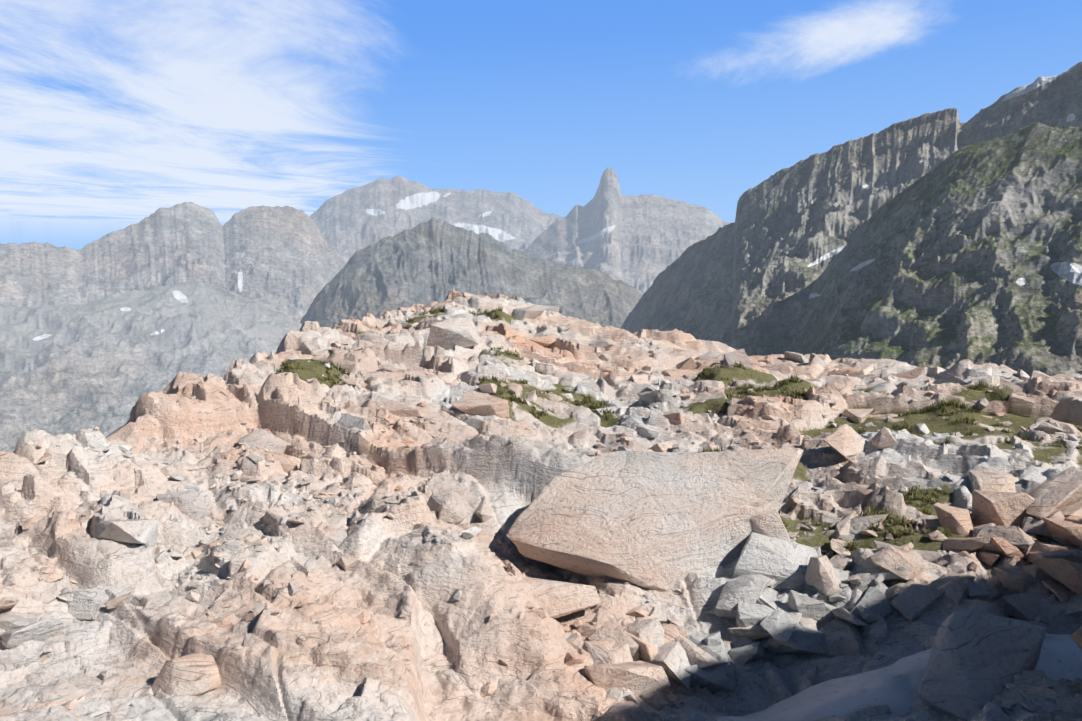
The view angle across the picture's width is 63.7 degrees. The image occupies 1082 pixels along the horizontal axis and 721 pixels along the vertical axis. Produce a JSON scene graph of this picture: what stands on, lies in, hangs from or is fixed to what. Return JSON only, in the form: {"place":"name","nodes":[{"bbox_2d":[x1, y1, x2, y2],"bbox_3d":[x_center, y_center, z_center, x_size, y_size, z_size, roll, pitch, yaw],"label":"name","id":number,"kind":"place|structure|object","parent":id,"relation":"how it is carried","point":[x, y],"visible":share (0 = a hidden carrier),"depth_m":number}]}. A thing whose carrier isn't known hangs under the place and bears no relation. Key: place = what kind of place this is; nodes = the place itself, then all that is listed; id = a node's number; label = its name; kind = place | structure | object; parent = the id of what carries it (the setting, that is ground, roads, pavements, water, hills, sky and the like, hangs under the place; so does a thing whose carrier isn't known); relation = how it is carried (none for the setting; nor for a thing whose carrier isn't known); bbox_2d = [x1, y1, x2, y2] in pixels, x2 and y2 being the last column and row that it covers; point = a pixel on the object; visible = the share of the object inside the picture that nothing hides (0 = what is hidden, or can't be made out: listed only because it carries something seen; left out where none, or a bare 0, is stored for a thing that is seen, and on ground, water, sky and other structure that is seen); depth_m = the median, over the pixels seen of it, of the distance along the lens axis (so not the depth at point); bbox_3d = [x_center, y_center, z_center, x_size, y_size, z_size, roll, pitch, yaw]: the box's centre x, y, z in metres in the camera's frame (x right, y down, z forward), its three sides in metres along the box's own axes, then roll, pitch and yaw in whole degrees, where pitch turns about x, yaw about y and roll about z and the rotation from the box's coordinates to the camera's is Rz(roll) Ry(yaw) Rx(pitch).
{"place":"outdoors","nodes":[
{"label":"outdoors","id":0,"kind":"place"},
{"bbox_2d":[0,280,301,452],"bbox_3d":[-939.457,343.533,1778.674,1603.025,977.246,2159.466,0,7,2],"label":"mountain slope","id":1,"kind":"structure","parent":0,"point":[103,364],"depth_m":1890.26},
{"bbox_2d":[0,202,346,321],"bbox_3d":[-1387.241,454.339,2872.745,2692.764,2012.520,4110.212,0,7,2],"label":"mountain ridge","id":2,"kind":"structure","parent":0,"point":[290,262],"depth_m":3324.38},
{"bbox_2d":[310,176,561,261],"bbox_3d":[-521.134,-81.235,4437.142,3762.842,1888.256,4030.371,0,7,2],"label":"mountain peak","id":3,"kind":"structure","parent":0,"point":[349,223],"depth_m":5307.40},
{"bbox_2d":[300,217,642,327],"bbox_3d":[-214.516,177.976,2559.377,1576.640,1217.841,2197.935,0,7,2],"label":"mountain","id":4,"kind":"structure","parent":0,"point":[432,259],"depth_m":2833.03},
{"bbox_2d":[0,289,1081,720],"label":"ground rock","id":5,"kind":"object","parent":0,"point":[316,659],"visible":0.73,"depth_m":12.06},
{"bbox_2d":[0,297,1081,720],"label":"loose rocks","id":6,"kind":"object","parent":5,"relation":"on","point":[660,517],"visible":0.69,"depth_m":11.89},
{"bbox_2d":[274,305,1081,558],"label":"grass tufts","id":7,"kind":"object","parent":5,"relation":"on","point":[870,511],"visible":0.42,"depth_m":19.54},
{"bbox_2d":[713,633,1081,720],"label":"snow patch","id":8,"kind":"object","parent":5,"relation":"on","point":[894,687],"visible":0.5,"depth_m":9.14},
{"bbox_2d":[0,0,1081,249],"label":"sky","id":9,"kind":"structure","parent":0,"point":[113,113]},
{"bbox_2d":[524,167,729,293],"bbox_3d":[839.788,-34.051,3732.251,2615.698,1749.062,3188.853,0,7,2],"label":"mountain peak","id":10,"kind":"structure","parent":0,"point":[640,243],"depth_m":4412.33},
{"bbox_2d":[620,61,1081,355],"bbox_3d":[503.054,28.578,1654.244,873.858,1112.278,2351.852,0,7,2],"label":"mountain","id":11,"kind":"structure","parent":0,"point":[751,274],"depth_m":1368.44},
{"bbox_2d":[787,122,1081,375],"bbox_3d":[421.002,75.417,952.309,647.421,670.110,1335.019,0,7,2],"label":"mountain spur","id":12,"kind":"structure","parent":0,"point":[973,253],"depth_m":782.67}
]}

